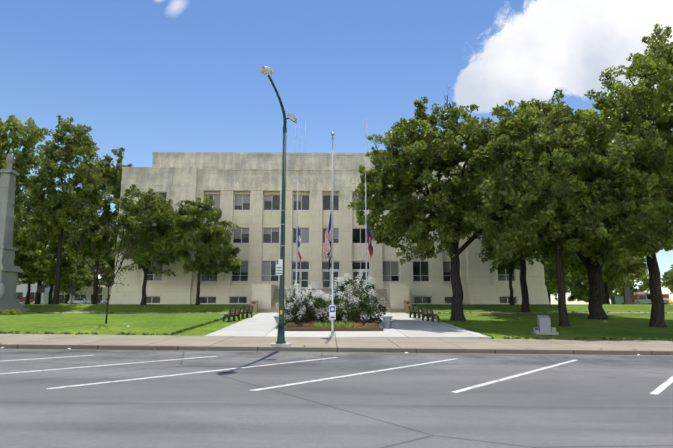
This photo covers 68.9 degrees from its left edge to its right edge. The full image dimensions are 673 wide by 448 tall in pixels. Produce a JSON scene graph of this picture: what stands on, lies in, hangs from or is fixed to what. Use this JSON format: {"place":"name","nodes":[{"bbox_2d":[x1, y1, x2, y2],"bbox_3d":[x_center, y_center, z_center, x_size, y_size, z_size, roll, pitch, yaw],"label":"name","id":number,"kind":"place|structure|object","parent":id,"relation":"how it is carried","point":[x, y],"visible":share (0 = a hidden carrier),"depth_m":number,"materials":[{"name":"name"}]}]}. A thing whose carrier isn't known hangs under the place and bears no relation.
{"place":"outdoors","nodes":[
{"label":"outdoors","id":0,"kind":"place"},
{"bbox_2d":[23,312,231,312],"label":"lawn path","id":1,"kind":"structure","parent":0,"point":[126,312],"depth_m":43.57,"materials":[{"name":"concrete"}]},
{"bbox_2d":[0,350,672,447],"bbox_3d":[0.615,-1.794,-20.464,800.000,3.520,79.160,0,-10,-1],"label":"road","id":2,"kind":"structure","parent":0,"point":[586,401],"depth_m":8.80,"materials":[{"name":"grey asphalt"}]},
{"bbox_2d":[0,344,672,355],"bbox_3d":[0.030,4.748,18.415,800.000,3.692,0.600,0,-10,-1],"label":"kerb","id":3,"kind":"structure","parent":2,"relation":"on","point":[324,350],"depth_m":18.54,"materials":[{"name":"concrete"}]},
{"bbox_2d":[0,342,669,354],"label":"kerb joint weeds","id":4,"kind":"object","parent":3,"relation":"on","point":[453,351],"visible":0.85,"depth_m":18.65,"materials":[{"name":"green plant"}]},
{"bbox_2d":[0,355,672,394],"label":"road markings","id":5,"kind":"object","parent":2,"relation":"on","point":[662,387],"visible":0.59,"depth_m":12.06,"materials":[{"name":"paint"}]},
{"bbox_2d":[0,303,672,340],"bbox_3d":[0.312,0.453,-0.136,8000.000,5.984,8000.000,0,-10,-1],"label":"ground","id":6,"kind":"structure","parent":0,"point":[634,326],"depth_m":34.55,"materials":[{"name":"green plant"}]},
{"bbox_2d":[0,308,22,314],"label":"monument bed shrub","id":7,"kind":"object","parent":6,"relation":"on","point":[12,311],"visible":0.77,"depth_m":39.59,"materials":[{"name":"green plant"}]},
{"bbox_2d":[0,150,29,311],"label":"monument","id":8,"kind":"object","parent":6,"relation":"on","point":[9,271],"visible":1,"depth_m":44.88,"materials":[{"name":"stone"}]},
{"bbox_2d":[14,249,34,265],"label":"tree","id":9,"kind":"object","parent":6,"relation":"on","point":[30,254],"visible":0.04,"depth_m":74.74,"materials":[{"name":"green plant"}]},
{"bbox_2d":[0,115,53,255],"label":"tree","id":10,"kind":"object","parent":6,"relation":"on","point":[28,142],"visible":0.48,"depth_m":58.73,"materials":[{"name":"green plant"}]},
{"bbox_2d":[17,223,49,303],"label":"tree","id":11,"kind":"object","parent":6,"relation":"on","point":[28,292],"depth_m":93.83,"materials":[{"name":"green plant"}]},
{"bbox_2d":[16,283,54,303],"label":"shops","id":12,"kind":"structure","parent":6,"relation":"on","point":[21,290],"depth_m":119.88,"materials":[{"name":"white glass"}]},
{"bbox_2d":[38,284,44,303],"bbox_3d":[-38.955,9.326,64.719,0.840,2.790,0.100,0,-10,-1],"label":"historical marker","id":13,"kind":"object","parent":6,"relation":"on","point":[41,289],"visible":0.9,"depth_m":64.80,"materials":[{"name":"grey metal"}]},
{"bbox_2d":[14,220,86,303],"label":"tree","id":14,"kind":"object","parent":6,"relation":"on","point":[41,269],"visible":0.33,"depth_m":67.47,"materials":[{"name":"green plant"}]},
{"bbox_2d":[22,239,88,303],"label":"tree","id":15,"kind":"object","parent":6,"relation":"on","point":[80,265],"visible":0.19,"depth_m":83.25,"materials":[{"name":"green plant"}]},
{"bbox_2d":[14,115,113,303],"bbox_3d":[-27.915,-1.433,50.423,9.534,19.712,8.039,0,-10,-1],"label":"tall tree","id":16,"kind":"object","parent":6,"relation":"on","point":[56,209],"visible":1,"depth_m":49.63,"materials":[{"name":"green plant"}]},
{"bbox_2d":[46,264,93,303],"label":"town tree","id":17,"kind":"object","parent":6,"relation":"on","point":[66,288],"visible":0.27,"depth_m":115.95,"materials":[{"name":"green plant"}]},
{"bbox_2d":[69,285,75,303],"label":"historical marker","id":18,"kind":"object","parent":6,"relation":"on","point":[72,289],"visible":0.92,"depth_m":66.81,"materials":[{"name":"grey metal"}]},
{"bbox_2d":[58,285,111,303],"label":"shops","id":19,"kind":"structure","parent":6,"relation":"on","point":[88,295],"depth_m":121.87,"materials":[{"name":"white glass"}]},
{"bbox_2d":[82,257,110,286],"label":"tree","id":20,"kind":"object","parent":6,"relation":"on","point":[90,263],"visible":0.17,"depth_m":144.79,"materials":[{"name":"green plant"}]},
{"bbox_2d":[62,147,132,303],"bbox_3d":[-28.220,0.105,58.394,8.458,19.350,7.486,0,-10,-1],"label":"tree","id":21,"kind":"object","parent":6,"relation":"on","point":[113,175],"visible":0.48,"depth_m":57.53,"materials":[{"name":"green plant"}]},
{"bbox_2d":[98,285,101,301],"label":"historical marker","id":22,"kind":"object","parent":6,"relation":"on","point":[99,290],"visible":0.79,"depth_m":68.81,"materials":[{"name":"grey metal"}]},
{"bbox_2d":[89,249,114,281],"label":"tree","id":23,"kind":"object","parent":6,"relation":"on","point":[93,268],"visible":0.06,"depth_m":87.87,"materials":[{"name":"green plant"}]},
{"bbox_2d":[92,239,115,287],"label":"tree","id":24,"kind":"object","parent":6,"relation":"on","point":[105,263],"visible":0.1,"depth_m":81.57,"materials":[{"name":"green plant"}]},
{"bbox_2d":[68,198,148,323],"bbox_3d":[-14.029,2.074,30.545,4.413,8.703,4.819,0,-10,-1],"label":"tree sapling","id":25,"kind":"object","parent":6,"relation":"on","point":[117,261],"visible":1,"depth_m":30.10,"materials":[{"name":"green plant"}]},
{"bbox_2d":[107,247,115,283],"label":"tree","id":26,"kind":"object","parent":6,"relation":"on","point":[113,258],"depth_m":75.07,"materials":[{"name":"green plant"}]},
{"bbox_2d":[102,184,178,304],"bbox_3d":[-19.084,2.227,49.089,7.652,12.121,7.333,0,-10,-1],"label":"tree","id":27,"kind":"object","parent":6,"relation":"on","point":[159,212],"visible":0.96,"depth_m":48.06,"materials":[{"name":"green plant"}]},
{"bbox_2d":[162,195,241,304],"bbox_3d":[-13.012,2.759,49.157,7.743,11.093,6.786,0,-10,-1],"label":"tree","id":28,"kind":"object","parent":6,"relation":"on","point":[208,234],"visible":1,"depth_m":48.35,"materials":[{"name":"green plant"}]},
{"bbox_2d":[109,152,548,303],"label":"courthouse","id":29,"kind":"structure","parent":6,"relation":"on","point":[243,190],"depth_m":53.59,"materials":[{"name":"concrete"}]},
{"bbox_2d":[293,115,366,151],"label":"roof antennas","id":30,"kind":"object","parent":29,"relation":"on","point":[305,129],"visible":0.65,"depth_m":66.05,"materials":[{"name":"grey metal"}]},
{"bbox_2d":[347,87,535,320],"bbox_3d":[8.312,-1.305,36.659,14.817,17.297,10.726,0,-10,-1],"label":"elm tree","id":31,"kind":"object","parent":6,"relation":"on","point":[405,217],"visible":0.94,"depth_m":35.53,"materials":[{"name":"green plant"}]},
{"bbox_2d":[478,244,535,304],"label":"tree","id":32,"kind":"object","parent":6,"relation":"on","point":[512,264],"visible":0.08,"depth_m":48.72,"materials":[{"name":"green plant"}]},
{"bbox_2d":[469,177,568,312],"bbox_3d":[17.217,-0.887,45.753,11.731,18.579,10.593,0,-10,-1],"label":"oak tree","id":33,"kind":"object","parent":6,"relation":"on","point":[524,293],"depth_m":44.76,"materials":[{"name":"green plant"}]},
{"bbox_2d":[531,315,558,334],"bbox_3d":[11.239,5.469,26.567,1.240,1.050,0.600,0,-10,-1],"label":"granite marker","id":34,"kind":"object","parent":6,"relation":"on","point":[544,327],"visible":0.96,"depth_m":26.42,"materials":[{"name":"grey stone"}]},
{"bbox_2d":[545,261,573,290],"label":"town tree","id":35,"kind":"object","parent":6,"relation":"on","point":[547,282],"depth_m":81.13,"materials":[{"name":"green plant"}]},
{"bbox_2d":[549,285,570,303],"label":"building","id":36,"kind":"structure","parent":6,"relation":"on","point":[567,286],"depth_m":134.01,"materials":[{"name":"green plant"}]},
{"bbox_2d":[544,254,580,292],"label":"town tree","id":37,"kind":"object","parent":6,"relation":"on","point":[550,275],"visible":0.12,"depth_m":61.36,"materials":[{"name":"green plant"}]},
{"bbox_2d":[547,276,578,303],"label":"town tree","id":38,"kind":"object","parent":6,"relation":"on","point":[567,282],"visible":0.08,"depth_m":97.55,"materials":[{"name":"green plant"}]},
{"bbox_2d":[461,100,665,326],"bbox_3d":[15.067,-0.718,32.932,14.216,15.410,10.781,0,-10,-1],"label":"oak tree","id":39,"kind":"object","parent":6,"relation":"on","point":[529,217],"visible":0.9,"depth_m":30.62,"materials":[{"name":"green plant"}]},
{"bbox_2d":[485,88,672,319],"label":"oak tree","id":40,"kind":"object","parent":6,"relation":"on","point":[596,309],"visible":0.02,"depth_m":37.65,"materials":[{"name":"green plant"}]},
{"bbox_2d":[567,277,625,302],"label":"tree","id":41,"kind":"object","parent":6,"relation":"on","point":[578,294],"visible":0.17,"depth_m":148.36,"materials":[{"name":"green plant"}]},
{"bbox_2d":[571,269,626,299],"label":"town tree","id":42,"kind":"object","parent":6,"relation":"on","point":[580,286],"visible":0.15,"depth_m":95.72,"materials":[{"name":"green plant"}]},
{"bbox_2d":[564,246,638,303],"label":"tree","id":43,"kind":"object","parent":6,"relation":"on","point":[615,261],"depth_m":59.73,"materials":[{"name":"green plant"}]},
{"bbox_2d":[565,244,646,303],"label":"tree","id":44,"kind":"object","parent":6,"relation":"on","point":[612,273],"visible":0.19,"depth_m":72.82,"materials":[{"name":"green plant"}]},
{"bbox_2d":[541,24,672,327],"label":"oak tree","id":45,"kind":"object","parent":6,"relation":"on","point":[633,107],"visible":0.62,"depth_m":31.25,"materials":[{"name":"green plant"}]},
{"bbox_2d":[610,296,623,303],"bbox_3d":[34.349,9.351,59.732,1.500,1.070,0.900,0,-10,-1],"label":"dumpster","id":46,"kind":"object","parent":6,"relation":"on","point":[617,299],"visible":0.67,"depth_m":59.38,"materials":[{"name":"green metal"}]},
{"bbox_2d":[622,288,633,303],"bbox_3d":[30.725,7.641,51.852,1.000,1.800,0.600,0,-10,-1],"label":"stone stele","id":47,"kind":"object","parent":6,"relation":"on","point":[627,298],"visible":0.82,"depth_m":51.73,"materials":[{"name":"grey stone"}]},
{"bbox_2d":[610,266,661,295],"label":"town tree","id":48,"kind":"object","parent":6,"relation":"on","point":[630,278],"visible":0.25,"depth_m":116.31,"materials":[{"name":"green plant"}]},
{"bbox_2d":[611,292,672,303],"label":"building","id":49,"kind":"structure","parent":6,"relation":"on","point":[635,296],"depth_m":105.89,"materials":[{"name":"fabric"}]},
{"bbox_2d":[635,295,668,303],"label":"silver car","id":50,"kind":"object","parent":6,"relation":"on","point":[644,299],"visible":0.52,"depth_m":79.79,"materials":[{"name":"grey metal"}]},
{"bbox_2d":[661,264,672,293],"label":"town tree","id":51,"kind":"object","parent":6,"relation":"on","point":[668,277],"visible":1,"depth_m":91.11,"materials":[{"name":"green plant"}]},
{"bbox_2d":[0,334,672,350],"bbox_3d":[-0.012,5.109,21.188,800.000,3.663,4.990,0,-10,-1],"label":"sidewalk","id":52,"kind":"structure","parent":0,"point":[333,342],"depth_m":21.01,"materials":[{"name":"concrete"}]},
{"bbox_2d":[259,66,296,346],"bbox_3d":[-2.455,-0.438,18.559,0.881,10.138,3.942,-2,-10,11],"label":"street lamp","id":53,"kind":"object","parent":52,"relation":"on","point":[280,262],"visible":0.98,"depth_m":19.66,"materials":[{"name":"green metal"}]},
{"bbox_2d":[0,0,672,303],"label":"sky","id":54,"kind":"structure","parent":0,"point":[147,77],"materials":[{"name":"blue"}]},
{"bbox_2d":[205,313,491,338],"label":"plaza pavement","id":55,"kind":"structure","parent":0,"point":[403,325],"depth_m":26.66,"materials":[{"name":"concrete"}]},
{"bbox_2d":[223,308,240,321],"bbox_3d":[-7.251,6.301,34.149,0.610,0.930,1.950,-2,-10,11],"label":"bench","id":56,"kind":"object","parent":55,"relation":"on","point":[235,312],"visible":0.96,"depth_m":34.04,"materials":[{"name":"black wood"}]},
{"bbox_2d":[237,306,253,317],"bbox_3d":[-6.952,6.726,37.531,0.610,0.930,1.950,-2,-10,11],"label":"bench","id":57,"kind":"object","parent":55,"relation":"on","point":[246,310],"visible":0.92,"depth_m":37.47,"materials":[{"name":"black wood"}]},
{"bbox_2d":[250,301,257,311],"bbox_3d":[-7.624,7.642,45.441,0.660,1.090,0.660,0,-10,-1],"label":"litter bin","id":58,"kind":"object","parent":55,"relation":"on","point":[255,305],"visible":0.73,"depth_m":45.17,"materials":[{"name":"beige"}]},
{"bbox_2d":[295,170,301,289],"bbox_3d":[-2.537,1.383,32.609,0.503,10.364,0.367,0,-10,-1],"label":"flag pole","id":59,"kind":"object","parent":55,"relation":"on","point":[298,243],"visible":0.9,"depth_m":32.62,"materials":[{"name":"metal"}]},
{"bbox_2d":[324,132,335,334],"bbox_3d":[-0.342,0.320,25.486,0.606,10.697,0.381,2,-10,-10],"label":"flag pole","id":60,"kind":"object","parent":55,"relation":"on","point":[332,306],"visible":1,"depth_m":25.32,"materials":[{"name":"metal"}]},
{"bbox_2d":[252,284,409,311],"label":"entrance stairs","id":61,"kind":"structure","parent":55,"relation":"on","point":[266,296],"depth_m":46.44,"materials":[{"name":"concrete"}]},
{"bbox_2d":[273,316,392,330],"bbox_3d":[-0.225,6.095,30.447,6.978,0.783,7.240,0,-10,-1],"label":"planter","id":62,"kind":"object","parent":55,"relation":"on","point":[387,319],"visible":0.52,"depth_m":26.86,"materials":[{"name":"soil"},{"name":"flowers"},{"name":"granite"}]},
{"bbox_2d":[275,281,337,325],"bbox_3d":[-1.845,5.010,30.539,3.969,3.024,3.548,0,-10,-1],"label":"crape myrtle bush","id":63,"kind":"object","parent":62,"relation":"on","point":[302,310],"visible":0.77,"depth_m":29.77,"materials":[{"name":"white plant"}]},
{"bbox_2d":[286,320,378,327],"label":"bedding plant leaves","id":64,"kind":"object","parent":62,"relation":"on","point":[325,325],"visible":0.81,"depth_m":27.49,"materials":[{"name":"green plant"}]},
{"bbox_2d":[317,269,386,325],"bbox_3d":[0.906,4.695,30.850,4.276,3.736,4.069,7,-12,-35],"label":"crape myrtle bush","id":65,"kind":"object","parent":62,"relation":"on","point":[361,303],"visible":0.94,"depth_m":30.14,"materials":[{"name":"white plant"}]},
{"bbox_2d":[364,170,372,322],"bbox_3d":[2.130,1.394,32.678,0.612,10.364,0.368,0,-10,-1],"label":"flag pole","id":66,"kind":"object","parent":55,"relation":"on","point":[369,239],"visible":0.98,"depth_m":32.73,"materials":[{"name":"metal"}]},
{"bbox_2d":[404,301,411,312],"bbox_3d":[6.625,7.678,45.650,0.660,1.090,0.660,0,-10,-1],"label":"litter bin","id":67,"kind":"object","parent":55,"relation":"on","point":[406,305],"visible":0.75,"depth_m":45.38,"materials":[{"name":"beige"}]},
{"bbox_2d":[408,306,424,317],"bbox_3d":[6.139,6.759,37.722,0.610,0.930,1.950,2,-10,-13],"label":"bench","id":68,"kind":"object","parent":55,"relation":"on","point":[416,311],"visible":0.85,"depth_m":37.65,"materials":[{"name":"black wood"}]},
{"bbox_2d":[421,308,439,321],"bbox_3d":[6.540,6.336,34.351,0.610,0.930,1.950,2,-10,-13],"label":"bench","id":69,"kind":"object","parent":55,"relation":"on","point":[428,312],"visible":0.96,"depth_m":34.20,"materials":[{"name":"black wood"}]},
{"bbox_2d":[434,312,672,312],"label":"lawn path","id":70,"kind":"structure","parent":0,"point":[552,312],"depth_m":44.07,"materials":[{"name":"concrete"}]},
{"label":"street","id":71,"kind":"structure","parent":0,"visible":0},
{"bbox_2d":[15,297,32,302],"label":"red car","id":72,"kind":"object","parent":71,"relation":"on","point":[23,299],"visible":0.42,"depth_m":106.92,"materials":[{"name":"red metal"}]},
{"bbox_2d":[67,298,91,303],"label":"silver car","id":73,"kind":"object","parent":71,"relation":"on","point":[80,300],"visible":0.92,"depth_m":107.99,"materials":[{"name":"grey metal"}]}
]}

